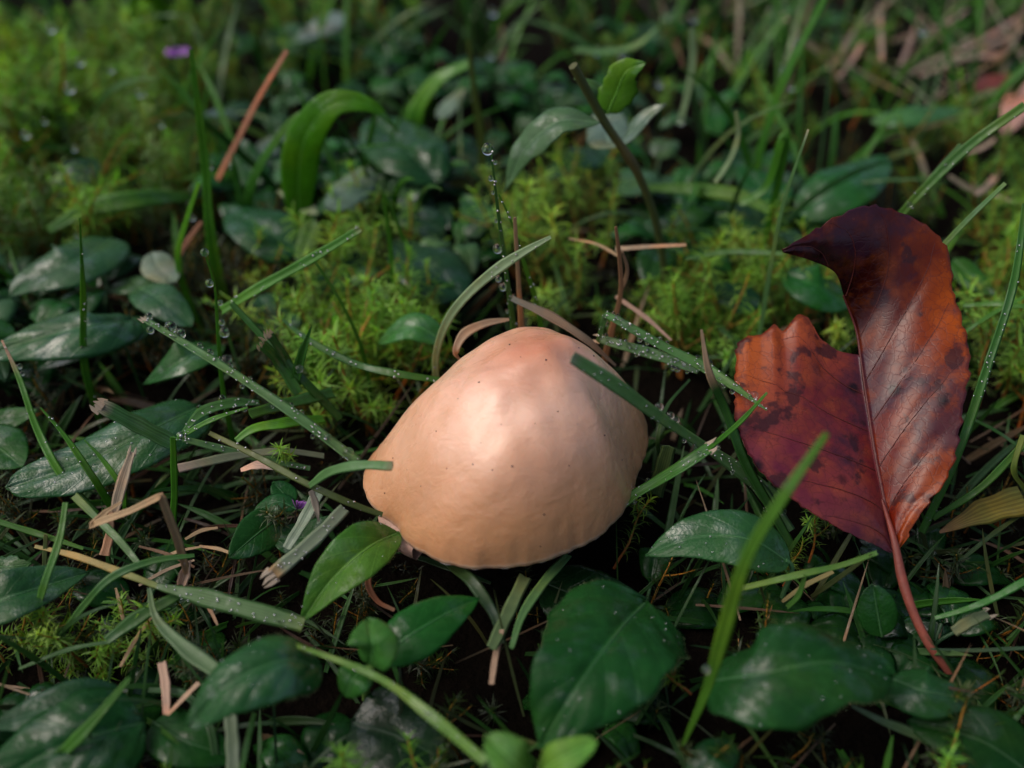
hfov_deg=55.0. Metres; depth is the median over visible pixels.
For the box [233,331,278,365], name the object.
blade of grass
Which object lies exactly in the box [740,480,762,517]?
blade of grass
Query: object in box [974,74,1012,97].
fallen leaf
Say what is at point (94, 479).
blade of grass
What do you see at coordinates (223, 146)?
blade of grass
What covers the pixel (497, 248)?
dew drop
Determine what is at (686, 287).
moss shoot
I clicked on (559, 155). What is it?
moss shoot
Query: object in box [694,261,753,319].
moss shoot
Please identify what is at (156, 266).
green leaf
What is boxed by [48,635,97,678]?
moss shoot
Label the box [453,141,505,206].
plant
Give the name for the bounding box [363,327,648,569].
mushroom
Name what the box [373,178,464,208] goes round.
plant
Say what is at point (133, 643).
dry straw
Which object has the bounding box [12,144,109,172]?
blade of grass
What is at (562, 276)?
moss shoot
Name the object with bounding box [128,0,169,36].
green leaf
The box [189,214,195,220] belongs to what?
dew drop
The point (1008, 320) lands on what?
moss shoot
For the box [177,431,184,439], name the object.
dew drop
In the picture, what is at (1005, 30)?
blade of grass
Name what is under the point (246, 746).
blade of grass
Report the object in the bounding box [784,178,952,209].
blade of grass
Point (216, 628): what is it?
blade of grass
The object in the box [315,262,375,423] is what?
blade of grass
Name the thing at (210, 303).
blade of grass
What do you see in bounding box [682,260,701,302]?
moss shoot
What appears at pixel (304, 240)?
green leaf
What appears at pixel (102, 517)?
dry straw
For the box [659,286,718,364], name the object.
moss shoot
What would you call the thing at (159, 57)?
blade of grass
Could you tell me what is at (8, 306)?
plant
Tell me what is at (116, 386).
blade of grass
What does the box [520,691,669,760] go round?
plant
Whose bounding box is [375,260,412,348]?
moss shoot
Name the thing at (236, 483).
blade of grass
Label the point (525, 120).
plant
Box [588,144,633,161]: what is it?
green leaf
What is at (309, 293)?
moss shoot
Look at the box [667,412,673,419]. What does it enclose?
dew drop
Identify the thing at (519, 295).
dry stalk
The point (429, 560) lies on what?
blade of grass
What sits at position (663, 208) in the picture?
plant
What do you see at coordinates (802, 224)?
moss shoot
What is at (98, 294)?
plant
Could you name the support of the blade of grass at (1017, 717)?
on the ground at (854, 732)
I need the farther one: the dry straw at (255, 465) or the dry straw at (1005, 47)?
the dry straw at (1005, 47)
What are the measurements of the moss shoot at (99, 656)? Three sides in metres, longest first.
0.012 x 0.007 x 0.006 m
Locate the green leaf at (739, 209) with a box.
[669,201,766,237]
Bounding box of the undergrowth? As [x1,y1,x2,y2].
[0,0,1023,767]
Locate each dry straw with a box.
[89,492,190,575]
[99,512,113,555]
[110,445,136,519]
[115,588,124,619]
[119,617,151,666]
[138,559,194,586]
[139,545,194,567]
[158,661,170,714]
[167,681,200,715]
[177,448,323,472]
[177,560,190,585]
[185,527,217,539]
[199,545,227,553]
[207,609,217,624]
[240,461,272,471]
[365,549,398,610]
[452,318,509,359]
[489,629,503,684]
[510,296,615,366]
[569,238,616,255]
[615,295,671,340]
[616,243,685,250]
[640,0,664,33]
[659,0,684,67]
[697,34,732,72]
[735,0,741,67]
[738,20,772,63]
[770,11,850,95]
[779,0,813,110]
[781,571,833,602]
[827,27,855,69]
[828,0,892,53]
[836,40,865,78]
[860,26,950,51]
[877,4,883,60]
[899,18,920,65]
[900,30,937,75]
[902,83,946,136]
[907,36,972,73]
[909,136,928,176]
[910,68,969,74]
[911,2,983,76]
[919,27,1023,76]
[924,58,999,105]
[935,9,968,27]
[940,75,959,97]
[945,49,1023,59]
[948,174,985,195]
[959,16,1017,51]
[968,138,995,153]
[974,171,1002,194]
[974,182,1018,203]
[982,0,991,30]
[993,5,1023,69]
[1000,12,1023,73]
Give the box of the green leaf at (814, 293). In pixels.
[781,264,847,313]
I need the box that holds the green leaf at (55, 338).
[0,309,142,361]
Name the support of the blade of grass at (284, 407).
on the ground at (854, 732)
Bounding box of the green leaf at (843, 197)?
[795,155,891,222]
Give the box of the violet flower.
[165,47,188,103]
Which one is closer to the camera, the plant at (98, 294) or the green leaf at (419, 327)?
the green leaf at (419, 327)
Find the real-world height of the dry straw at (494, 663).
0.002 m
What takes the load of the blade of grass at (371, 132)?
on the ground at (854, 732)
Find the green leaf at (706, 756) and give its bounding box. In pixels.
[685,737,738,767]
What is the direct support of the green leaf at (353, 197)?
on the ground at (854, 732)
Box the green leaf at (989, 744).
[906,705,1023,767]
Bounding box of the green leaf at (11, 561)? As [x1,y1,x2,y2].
[0,554,31,571]
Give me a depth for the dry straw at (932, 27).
0.29 m
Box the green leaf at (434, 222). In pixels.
[397,207,447,237]
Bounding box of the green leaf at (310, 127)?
[280,89,399,223]
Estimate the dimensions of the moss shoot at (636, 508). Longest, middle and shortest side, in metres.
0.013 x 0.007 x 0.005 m
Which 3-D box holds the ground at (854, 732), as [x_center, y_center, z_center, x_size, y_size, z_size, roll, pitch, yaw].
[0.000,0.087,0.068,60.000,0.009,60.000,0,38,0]
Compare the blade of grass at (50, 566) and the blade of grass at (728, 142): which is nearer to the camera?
the blade of grass at (50, 566)
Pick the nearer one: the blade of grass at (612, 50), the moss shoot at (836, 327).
the moss shoot at (836, 327)
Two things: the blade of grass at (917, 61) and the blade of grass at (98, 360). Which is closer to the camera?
the blade of grass at (98, 360)
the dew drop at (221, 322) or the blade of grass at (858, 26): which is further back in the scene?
the blade of grass at (858, 26)
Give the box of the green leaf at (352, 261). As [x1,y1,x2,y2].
[313,250,366,298]
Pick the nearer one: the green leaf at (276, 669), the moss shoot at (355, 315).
the green leaf at (276, 669)
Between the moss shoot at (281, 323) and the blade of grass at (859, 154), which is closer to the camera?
the moss shoot at (281, 323)
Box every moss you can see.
[0,0,1023,767]
[0,105,1023,767]
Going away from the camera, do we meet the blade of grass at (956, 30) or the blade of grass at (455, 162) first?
the blade of grass at (455, 162)
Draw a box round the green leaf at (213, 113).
[204,110,240,118]
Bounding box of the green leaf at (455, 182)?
[446,169,490,186]
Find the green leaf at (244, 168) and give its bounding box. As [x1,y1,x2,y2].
[230,139,270,185]
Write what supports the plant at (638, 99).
on the ground at (854, 732)
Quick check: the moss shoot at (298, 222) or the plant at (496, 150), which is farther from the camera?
the plant at (496, 150)
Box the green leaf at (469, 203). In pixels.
[461,193,510,242]
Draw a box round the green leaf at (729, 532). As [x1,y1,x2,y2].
[645,509,794,598]
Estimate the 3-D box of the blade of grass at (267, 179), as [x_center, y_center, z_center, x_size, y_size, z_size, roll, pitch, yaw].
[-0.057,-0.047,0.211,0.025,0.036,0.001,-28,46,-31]
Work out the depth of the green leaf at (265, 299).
0.18 m
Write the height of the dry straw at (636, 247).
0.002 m
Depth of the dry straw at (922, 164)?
0.24 m
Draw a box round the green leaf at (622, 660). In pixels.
[529,576,689,749]
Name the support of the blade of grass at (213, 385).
on the ground at (854, 732)
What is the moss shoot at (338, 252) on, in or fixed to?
on the ground at (854, 732)
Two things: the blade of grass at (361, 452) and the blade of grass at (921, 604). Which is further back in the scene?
the blade of grass at (361, 452)
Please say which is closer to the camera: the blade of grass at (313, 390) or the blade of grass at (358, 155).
the blade of grass at (313, 390)
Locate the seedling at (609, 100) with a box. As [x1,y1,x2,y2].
[503,58,669,315]
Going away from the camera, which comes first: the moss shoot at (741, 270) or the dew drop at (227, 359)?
the dew drop at (227, 359)
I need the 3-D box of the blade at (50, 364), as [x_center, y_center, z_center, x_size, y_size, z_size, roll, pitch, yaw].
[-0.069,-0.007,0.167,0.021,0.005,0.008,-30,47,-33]
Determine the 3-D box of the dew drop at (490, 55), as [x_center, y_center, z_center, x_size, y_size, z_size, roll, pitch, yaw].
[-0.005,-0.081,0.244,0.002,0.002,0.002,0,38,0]
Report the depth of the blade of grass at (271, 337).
0.14 m
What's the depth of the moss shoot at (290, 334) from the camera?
0.17 m
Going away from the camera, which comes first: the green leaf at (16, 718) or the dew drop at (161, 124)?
the green leaf at (16, 718)
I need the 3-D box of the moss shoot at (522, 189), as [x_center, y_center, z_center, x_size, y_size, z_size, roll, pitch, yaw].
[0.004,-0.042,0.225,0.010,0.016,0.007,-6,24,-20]
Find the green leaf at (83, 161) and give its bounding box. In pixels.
[50,158,100,193]
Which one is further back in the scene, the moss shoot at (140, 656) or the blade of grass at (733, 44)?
the blade of grass at (733, 44)
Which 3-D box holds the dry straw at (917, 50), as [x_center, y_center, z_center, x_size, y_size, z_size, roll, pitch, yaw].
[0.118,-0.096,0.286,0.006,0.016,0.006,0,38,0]
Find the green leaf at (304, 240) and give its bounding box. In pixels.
[294,219,321,261]
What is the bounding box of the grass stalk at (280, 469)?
[208,431,382,516]
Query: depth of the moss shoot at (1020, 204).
0.21 m
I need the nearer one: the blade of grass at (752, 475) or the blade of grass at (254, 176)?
the blade of grass at (752, 475)
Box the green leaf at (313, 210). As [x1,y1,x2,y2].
[277,190,317,214]
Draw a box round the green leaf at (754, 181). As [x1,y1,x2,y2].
[737,162,793,206]
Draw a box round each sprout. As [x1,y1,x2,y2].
[338,595,479,701]
[484,732,598,767]
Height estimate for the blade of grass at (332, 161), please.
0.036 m
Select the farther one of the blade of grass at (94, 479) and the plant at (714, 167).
the plant at (714, 167)
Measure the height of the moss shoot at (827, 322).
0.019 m
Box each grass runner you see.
[34,544,158,588]
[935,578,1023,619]
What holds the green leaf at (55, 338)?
on the ground at (854, 732)
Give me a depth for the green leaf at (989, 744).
0.11 m
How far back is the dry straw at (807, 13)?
0.27 m
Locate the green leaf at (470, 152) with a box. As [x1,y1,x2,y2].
[449,145,491,169]
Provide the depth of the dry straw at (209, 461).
0.14 m
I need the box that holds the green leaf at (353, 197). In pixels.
[324,167,374,210]
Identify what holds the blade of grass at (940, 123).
on the ground at (854, 732)
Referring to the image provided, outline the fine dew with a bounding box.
[4,161,1005,750]
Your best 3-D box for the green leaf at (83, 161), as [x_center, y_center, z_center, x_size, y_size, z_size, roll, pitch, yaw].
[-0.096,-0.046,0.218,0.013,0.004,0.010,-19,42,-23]
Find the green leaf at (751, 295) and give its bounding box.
[708,282,759,314]
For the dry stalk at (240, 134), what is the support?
on the ground at (854, 732)
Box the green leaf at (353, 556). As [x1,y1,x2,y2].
[301,519,402,620]
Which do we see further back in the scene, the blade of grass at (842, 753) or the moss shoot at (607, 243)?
the moss shoot at (607, 243)
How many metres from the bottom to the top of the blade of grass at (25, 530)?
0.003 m
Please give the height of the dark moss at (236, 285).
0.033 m
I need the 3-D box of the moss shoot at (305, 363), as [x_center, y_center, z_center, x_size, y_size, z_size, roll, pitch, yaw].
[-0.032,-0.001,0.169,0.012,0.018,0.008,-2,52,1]
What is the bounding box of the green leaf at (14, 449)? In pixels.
[0,424,28,469]
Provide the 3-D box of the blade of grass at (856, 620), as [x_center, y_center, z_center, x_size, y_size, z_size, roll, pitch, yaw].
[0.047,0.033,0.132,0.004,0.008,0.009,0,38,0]
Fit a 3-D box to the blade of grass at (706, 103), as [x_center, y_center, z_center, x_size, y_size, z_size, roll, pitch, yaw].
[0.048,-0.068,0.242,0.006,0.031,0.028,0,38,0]
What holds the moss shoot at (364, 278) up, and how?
on the ground at (854, 732)
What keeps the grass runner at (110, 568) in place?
on the ground at (854, 732)
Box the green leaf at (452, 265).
[387,239,472,304]
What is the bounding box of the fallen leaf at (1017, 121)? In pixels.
[1000,85,1023,136]
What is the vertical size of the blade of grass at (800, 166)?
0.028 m
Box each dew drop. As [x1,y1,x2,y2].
[21,130,29,138]
[46,23,55,32]
[64,82,74,93]
[71,145,77,151]
[76,57,84,65]
[91,464,99,471]
[108,66,114,72]
[135,87,144,97]
[145,312,152,318]
[146,326,153,333]
[158,121,164,127]
[164,321,176,331]
[175,328,185,337]
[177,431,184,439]
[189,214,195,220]
[200,248,208,256]
[205,279,213,286]
[218,319,224,325]
[218,395,225,399]
[219,327,228,337]
[222,355,231,363]
[295,365,302,372]
[324,433,331,441]
[343,447,353,458]
[482,143,493,155]
[487,51,493,59]
[488,6,497,16]
[493,244,501,253]
[495,276,501,281]
[619,52,625,58]
[655,79,663,87]
[655,402,663,410]
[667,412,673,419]
[673,417,679,423]
[676,117,684,125]
[691,14,697,22]
[702,665,709,673]
[751,391,758,399]
[788,83,794,90]
[796,34,800,42]
[919,25,927,34]
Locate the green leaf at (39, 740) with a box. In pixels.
[0,687,146,767]
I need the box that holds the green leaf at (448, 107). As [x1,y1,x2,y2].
[436,88,465,118]
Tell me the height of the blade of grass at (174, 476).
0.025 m
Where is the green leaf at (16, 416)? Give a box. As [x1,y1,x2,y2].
[0,407,37,426]
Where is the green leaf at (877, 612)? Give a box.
[856,584,898,637]
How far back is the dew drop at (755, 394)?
0.14 m
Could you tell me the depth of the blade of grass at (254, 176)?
0.20 m
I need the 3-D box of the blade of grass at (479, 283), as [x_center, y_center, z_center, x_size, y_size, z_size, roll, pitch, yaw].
[-0.003,-0.004,0.152,0.018,0.043,0.001,0,38,0]
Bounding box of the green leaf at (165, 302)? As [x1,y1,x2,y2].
[129,283,193,326]
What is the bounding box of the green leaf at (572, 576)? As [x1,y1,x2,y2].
[539,565,637,616]
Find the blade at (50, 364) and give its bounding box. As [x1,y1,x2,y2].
[38,317,156,370]
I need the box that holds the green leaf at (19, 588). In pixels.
[0,565,89,624]
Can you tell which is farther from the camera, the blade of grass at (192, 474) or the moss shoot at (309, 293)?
the moss shoot at (309, 293)
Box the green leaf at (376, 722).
[343,684,444,767]
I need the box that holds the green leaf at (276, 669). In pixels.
[185,632,321,731]
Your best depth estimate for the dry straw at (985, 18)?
0.30 m
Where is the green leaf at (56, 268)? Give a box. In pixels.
[8,236,130,296]
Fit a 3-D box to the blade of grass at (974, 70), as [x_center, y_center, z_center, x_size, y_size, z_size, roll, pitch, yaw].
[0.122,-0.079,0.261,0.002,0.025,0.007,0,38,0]
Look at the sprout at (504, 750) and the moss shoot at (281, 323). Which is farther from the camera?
the moss shoot at (281, 323)
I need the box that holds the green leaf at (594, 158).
[542,147,610,178]
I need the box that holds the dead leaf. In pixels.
[734,204,970,673]
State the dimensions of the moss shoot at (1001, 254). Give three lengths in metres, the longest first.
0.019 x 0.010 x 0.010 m
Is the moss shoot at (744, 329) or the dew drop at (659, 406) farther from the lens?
the moss shoot at (744, 329)
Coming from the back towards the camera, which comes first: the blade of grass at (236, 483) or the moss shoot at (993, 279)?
the moss shoot at (993, 279)
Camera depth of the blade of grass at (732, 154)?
0.18 m
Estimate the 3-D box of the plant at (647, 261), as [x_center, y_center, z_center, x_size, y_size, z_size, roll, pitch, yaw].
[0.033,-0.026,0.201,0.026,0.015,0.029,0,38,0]
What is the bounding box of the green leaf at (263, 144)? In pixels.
[256,130,285,156]
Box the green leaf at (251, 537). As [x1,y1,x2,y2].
[228,508,282,558]
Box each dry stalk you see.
[181,221,202,255]
[216,49,288,181]
[513,217,523,326]
[602,226,623,363]
[622,252,628,289]
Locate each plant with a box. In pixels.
[0,253,74,304]
[0,278,33,325]
[0,286,107,319]
[0,298,57,395]
[0,299,74,396]
[0,682,54,747]
[26,254,157,318]
[67,537,211,652]
[118,631,226,728]
[184,152,321,209]
[188,167,280,216]
[214,30,289,67]
[215,90,314,135]
[253,480,306,512]
[253,712,350,767]
[254,24,292,63]
[255,71,310,119]
[270,21,366,66]
[273,138,349,184]
[310,177,406,219]
[315,140,373,192]
[336,77,413,115]
[349,42,423,98]
[351,258,455,304]
[363,9,438,41]
[366,29,430,74]
[372,77,449,118]
[373,164,484,229]
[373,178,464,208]
[377,49,454,91]
[419,218,510,275]
[426,72,462,112]
[439,760,535,767]
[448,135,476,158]
[451,56,541,118]
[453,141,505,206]
[458,130,526,201]
[463,74,534,101]
[489,63,573,115]
[495,77,588,137]
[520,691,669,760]
[543,71,648,124]
[585,17,674,57]
[596,547,736,646]
[608,138,713,201]
[608,175,714,233]
[609,202,731,282]
[614,183,745,245]
[630,167,699,212]
[634,9,689,55]
[641,232,728,281]
[659,83,754,141]
[664,209,740,236]
[703,147,803,184]
[717,554,846,624]
[725,207,802,272]
[727,2,773,41]
[761,167,826,233]
[765,6,853,44]
[807,549,944,648]
[807,589,908,711]
[809,612,936,674]
[857,527,1011,625]
[864,582,1000,709]
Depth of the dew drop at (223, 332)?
0.15 m
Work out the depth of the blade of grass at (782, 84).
0.20 m
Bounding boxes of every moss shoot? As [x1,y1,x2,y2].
[0,608,41,658]
[0,634,15,674]
[7,605,79,661]
[21,586,79,661]
[26,611,97,668]
[30,621,88,678]
[30,631,75,680]
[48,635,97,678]
[78,634,129,681]
[89,591,154,665]
[92,624,141,679]
[113,635,173,673]
[130,598,183,664]
[199,288,268,342]
[232,220,292,295]
[257,310,283,378]
[264,318,330,408]
[267,304,349,396]
[269,438,297,472]
[271,282,290,303]
[272,294,302,343]
[274,277,327,331]
[275,370,338,433]
[278,283,328,382]
[281,202,352,275]
[281,307,339,373]
[284,274,318,316]
[290,243,348,328]
[292,282,318,328]
[293,352,358,405]
[295,363,350,437]
[300,233,358,279]
[307,325,351,410]
[309,198,358,272]
[309,229,368,304]
[317,318,381,433]
[317,339,365,377]
[321,182,354,258]
[321,220,402,304]
[323,159,394,259]
[323,281,360,337]
[326,272,386,357]
[327,184,371,285]
[331,208,386,268]
[331,312,350,342]
[332,296,383,407]
[334,286,378,337]
[336,321,394,395]
[337,225,380,287]
[337,345,381,413]
[342,273,404,358]
[342,369,383,417]
[348,297,372,331]
[351,287,387,326]
[352,170,392,254]
[352,355,390,428]
[353,295,420,367]
[353,302,400,385]
[355,390,404,429]
[357,326,400,386]
[368,285,425,356]
[374,191,449,242]
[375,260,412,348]
[381,301,460,404]
[389,293,443,362]
[393,296,463,384]
[397,306,434,370]
[410,257,440,316]
[416,298,443,363]
[451,182,522,281]
[478,163,531,208]
[482,169,529,243]
[482,175,564,276]
[503,203,600,302]
[509,199,547,271]
[509,216,568,289]
[510,169,538,216]
[512,223,563,292]
[524,279,582,332]
[527,158,566,254]
[528,180,565,232]
[542,133,571,216]
[544,240,583,299]
[549,140,589,256]
[557,174,611,243]
[560,223,595,308]
[566,168,614,249]
[583,114,643,204]
[587,177,631,268]
[613,491,657,568]
[631,273,688,317]
[639,271,721,378]
[640,280,697,376]
[646,284,720,367]
[647,260,688,329]
[647,279,695,341]
[659,269,706,317]
[659,285,725,346]
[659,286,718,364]
[662,250,744,337]
[662,662,691,694]
[665,210,686,265]
[668,250,697,290]
[674,226,729,297]
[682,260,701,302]
[686,292,723,365]
[688,239,729,305]
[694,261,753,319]
[697,264,762,362]
[712,308,773,365]
[714,220,750,278]
[719,210,769,282]
[723,227,790,283]
[733,265,764,334]
[736,299,781,339]
[741,235,770,301]
[744,182,795,268]
[744,233,782,322]
[748,242,796,327]
[749,258,785,318]
[760,253,805,324]
[767,237,786,285]
[776,297,806,318]
[782,536,808,585]
[786,256,810,268]
[786,297,813,317]
[792,216,835,313]
[796,260,841,326]
[798,277,831,337]
[800,510,835,562]
[817,267,842,338]
[820,264,837,319]
[821,316,856,352]
[839,311,853,338]
[952,274,999,364]
[956,196,1012,268]
[965,291,1017,357]
[967,258,1006,329]
[969,224,1023,300]
[969,287,1023,389]
[980,183,1013,265]
[983,228,1022,289]
[988,286,1023,356]
[992,335,1023,397]
[997,255,1023,292]
[997,290,1023,344]
[1004,212,1020,258]
[1005,189,1023,250]
[1013,344,1023,390]
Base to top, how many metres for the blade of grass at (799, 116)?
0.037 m
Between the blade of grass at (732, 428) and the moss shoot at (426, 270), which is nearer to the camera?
the blade of grass at (732, 428)
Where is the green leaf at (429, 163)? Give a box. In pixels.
[359,117,450,186]
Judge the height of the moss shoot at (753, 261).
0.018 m
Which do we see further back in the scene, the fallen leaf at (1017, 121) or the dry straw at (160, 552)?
the fallen leaf at (1017, 121)
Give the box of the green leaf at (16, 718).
[0,677,125,731]
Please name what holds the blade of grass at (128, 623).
on the ground at (854, 732)
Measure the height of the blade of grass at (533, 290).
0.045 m
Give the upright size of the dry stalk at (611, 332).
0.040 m
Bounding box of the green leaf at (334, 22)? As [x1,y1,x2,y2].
[297,11,343,42]
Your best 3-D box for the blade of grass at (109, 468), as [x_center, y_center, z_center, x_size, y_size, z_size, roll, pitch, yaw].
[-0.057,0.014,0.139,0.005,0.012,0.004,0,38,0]
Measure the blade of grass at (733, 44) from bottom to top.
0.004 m
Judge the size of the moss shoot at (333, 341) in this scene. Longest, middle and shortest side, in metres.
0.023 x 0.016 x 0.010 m
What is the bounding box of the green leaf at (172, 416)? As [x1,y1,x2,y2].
[5,399,210,499]
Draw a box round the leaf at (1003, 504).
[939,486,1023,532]
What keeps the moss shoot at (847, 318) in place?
on the ground at (854, 732)
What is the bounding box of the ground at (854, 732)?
[0,0,1023,767]
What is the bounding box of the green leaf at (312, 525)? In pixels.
[275,516,327,554]
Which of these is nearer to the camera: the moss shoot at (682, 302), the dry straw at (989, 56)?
the moss shoot at (682, 302)
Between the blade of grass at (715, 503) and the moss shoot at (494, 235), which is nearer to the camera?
the blade of grass at (715, 503)
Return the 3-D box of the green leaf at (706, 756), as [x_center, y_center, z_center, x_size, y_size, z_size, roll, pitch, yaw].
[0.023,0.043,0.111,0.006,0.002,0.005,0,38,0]
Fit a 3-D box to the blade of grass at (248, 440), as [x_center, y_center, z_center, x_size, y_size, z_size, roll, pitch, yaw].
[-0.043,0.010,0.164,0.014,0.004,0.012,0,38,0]
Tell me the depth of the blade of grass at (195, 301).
0.19 m
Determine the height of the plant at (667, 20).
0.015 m
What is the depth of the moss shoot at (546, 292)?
0.18 m
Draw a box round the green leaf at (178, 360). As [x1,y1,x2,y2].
[143,341,225,384]
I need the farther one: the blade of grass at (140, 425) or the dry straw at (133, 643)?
the blade of grass at (140, 425)
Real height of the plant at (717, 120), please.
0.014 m
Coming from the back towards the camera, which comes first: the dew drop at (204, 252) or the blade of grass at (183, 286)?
the blade of grass at (183, 286)
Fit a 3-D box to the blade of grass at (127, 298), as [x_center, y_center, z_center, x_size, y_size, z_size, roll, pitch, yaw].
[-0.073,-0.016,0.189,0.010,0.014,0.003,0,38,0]
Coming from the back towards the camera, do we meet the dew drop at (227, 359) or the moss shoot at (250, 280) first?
the moss shoot at (250, 280)
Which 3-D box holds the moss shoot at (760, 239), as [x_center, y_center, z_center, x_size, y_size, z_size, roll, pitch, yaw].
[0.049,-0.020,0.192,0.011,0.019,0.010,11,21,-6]
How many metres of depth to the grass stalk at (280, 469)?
0.13 m
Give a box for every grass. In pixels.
[0,0,1023,117]
[0,519,83,549]
[0,527,30,554]
[1,139,56,169]
[1,340,98,512]
[6,121,106,146]
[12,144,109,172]
[18,641,115,669]
[29,444,64,452]
[31,502,68,623]
[36,382,61,447]
[40,407,111,507]
[42,64,75,160]
[47,189,191,233]
[48,498,142,510]
[48,625,54,683]
[53,375,77,406]
[53,515,154,532]
[54,368,109,381]
[54,434,169,469]
[54,677,130,754]
[58,554,194,636]
[65,490,93,527]
[71,493,139,562]
[71,521,88,541]
[79,217,104,428]
[84,440,126,509]
[85,77,157,150]
[89,398,175,448]
[92,355,102,367]
[98,362,133,411]
[99,278,164,325]
[102,530,113,563]
[102,600,170,610]
[104,586,193,644]
[108,17,219,129]
[118,472,178,530]
[123,117,180,188]
[124,538,219,555]
[127,626,141,696]
[129,93,181,136]
[134,37,153,146]
[137,316,360,460]
[145,54,228,152]
[146,467,197,478]
[147,113,321,182]
[147,587,218,674]
[147,687,219,767]
[149,485,238,499]
[154,449,214,470]
[154,472,169,487]
[155,583,305,631]
[157,484,228,501]
[164,13,229,138]
[168,621,228,668]
[170,436,190,560]
[175,182,204,335]
[176,100,284,202]
[176,171,232,180]
[176,407,247,441]
[177,503,278,562]
[181,398,259,431]
[182,436,310,470]
[183,451,213,484]
[185,509,245,522]
[189,50,229,303]
[191,109,237,202]
[191,293,213,337]
[191,298,236,314]
[192,329,257,344]
[195,350,260,402]
[197,61,244,197]
[198,73,211,150]
[205,257,239,463]
[209,111,273,146]
[213,1,237,141]
[219,226,361,314]
[221,418,276,457]
[221,554,273,612]
[223,475,306,488]
[224,714,240,767]
[230,301,342,421]
[232,154,245,205]
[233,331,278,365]
[234,415,325,441]
[240,591,299,641]
[240,713,256,767]
[245,111,300,263]
[248,387,335,418]
[257,337,302,395]
[260,504,348,587]
[264,328,301,384]
[266,127,327,216]
[282,319,439,381]
[283,491,322,549]
[288,72,360,224]
[291,326,311,381]
[296,489,335,539]
[296,644,486,765]
[299,570,351,601]
[301,76,386,236]
[308,460,392,488]
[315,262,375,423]
[319,502,333,511]
[323,589,353,672]
[333,136,356,168]
[340,143,466,193]
[355,448,376,454]
[361,84,418,236]
[361,98,381,166]
[366,117,459,203]
[369,88,425,127]
[370,186,385,251]
[382,193,395,303]
[383,193,404,241]
[389,177,412,238]
[405,59,468,126]
[411,184,442,235]
[417,555,490,583]
[432,235,551,382]
[436,69,484,135]
[440,106,510,138]
[445,565,504,643]
[451,161,469,165]
[459,76,462,221]
[466,39,485,198]
[487,573,530,649]
[491,154,516,329]
[499,194,543,327]
[509,554,571,648]
[523,107,655,170]
[570,352,778,496]
[571,210,649,227]
[574,27,657,54]
[593,334,698,373]
[594,731,632,767]
[596,312,766,410]
[626,437,717,506]
[647,445,675,497]
[648,183,783,217]
[655,379,690,454]
[662,227,730,240]
[664,447,683,532]
[667,616,702,625]
[674,155,708,183]
[678,27,696,119]
[678,66,752,167]
[679,41,772,53]
[681,49,708,170]
[681,431,828,744]
[684,483,723,503]
[685,249,782,259]
[686,99,802,195]
[688,184,702,204]
[694,246,728,313]
[696,27,716,166]
[700,329,793,547]
[705,75,708,141]
[705,130,736,181]
[707,392,767,449]
[712,479,718,562]
[714,111,740,183]
[714,450,794,531]
[721,105,804,184]
[722,162,755,238]
[723,0,756,13]
[738,120,796,149]
[738,160,898,283]
[739,132,790,287]
[740,0,770,57]
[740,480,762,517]
[743,550,877,590]
[753,0,826,170]
[755,74,819,227]
[757,36,798,78]
[757,129,808,334]
[769,0,804,141]
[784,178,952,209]
[789,31,840,67]
[789,606,850,613]
[794,6,803,173]
[797,9,907,28]
[806,78,874,83]
[808,110,883,138]
[814,43,915,100]
[818,28,834,170]
[819,98,860,122]
[828,108,837,167]
[836,749,853,767]
[840,0,869,64]
[841,65,882,148]
[843,582,866,639]
[849,126,924,161]
[851,705,940,753]
[861,100,903,158]
[862,53,948,118]
[866,2,907,30]
[880,23,955,112]
[883,95,1023,139]
[883,736,892,767]
[884,65,949,136]
[888,148,926,159]
[890,47,980,63]
[898,102,1023,213]
[899,41,994,59]
[904,597,980,608]
[905,61,934,135]
[917,0,961,142]
[917,648,972,655]
[918,17,971,42]
[918,203,1023,533]
[925,51,1000,58]
[927,144,961,178]
[929,0,954,117]
[930,646,1023,651]
[933,445,1023,520]
[934,47,987,66]
[941,88,1012,137]
[943,182,1006,244]
[947,28,986,70]
[951,440,1017,502]
[951,607,997,636]
[958,517,1019,561]
[963,34,978,126]
[963,301,1023,308]
[966,295,1023,332]
[975,64,1023,130]
[975,419,1023,451]
[986,74,1023,138]
[988,0,1023,61]
[1010,434,1023,491]
[1013,706,1023,720]
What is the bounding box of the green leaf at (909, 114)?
[870,106,965,126]
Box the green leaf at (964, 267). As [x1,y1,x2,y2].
[951,258,994,295]
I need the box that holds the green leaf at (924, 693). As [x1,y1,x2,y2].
[886,666,972,719]
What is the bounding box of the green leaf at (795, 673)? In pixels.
[707,619,896,731]
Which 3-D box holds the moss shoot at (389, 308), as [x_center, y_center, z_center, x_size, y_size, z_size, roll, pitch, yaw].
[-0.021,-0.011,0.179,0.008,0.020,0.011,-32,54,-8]
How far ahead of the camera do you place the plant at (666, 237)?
0.20 m
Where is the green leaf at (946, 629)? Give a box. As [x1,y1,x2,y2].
[920,617,951,639]
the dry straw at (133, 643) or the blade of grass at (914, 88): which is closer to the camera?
the dry straw at (133, 643)
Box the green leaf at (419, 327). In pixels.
[378,312,444,344]
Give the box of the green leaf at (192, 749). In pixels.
[145,710,240,767]
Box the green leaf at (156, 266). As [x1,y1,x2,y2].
[140,252,179,283]
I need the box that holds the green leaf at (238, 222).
[223,206,299,262]
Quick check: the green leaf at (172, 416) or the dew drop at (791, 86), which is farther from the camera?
the dew drop at (791, 86)
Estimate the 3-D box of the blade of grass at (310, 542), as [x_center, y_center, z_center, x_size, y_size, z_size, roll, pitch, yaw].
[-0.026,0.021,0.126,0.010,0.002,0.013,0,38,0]
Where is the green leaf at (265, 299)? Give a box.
[248,293,300,332]

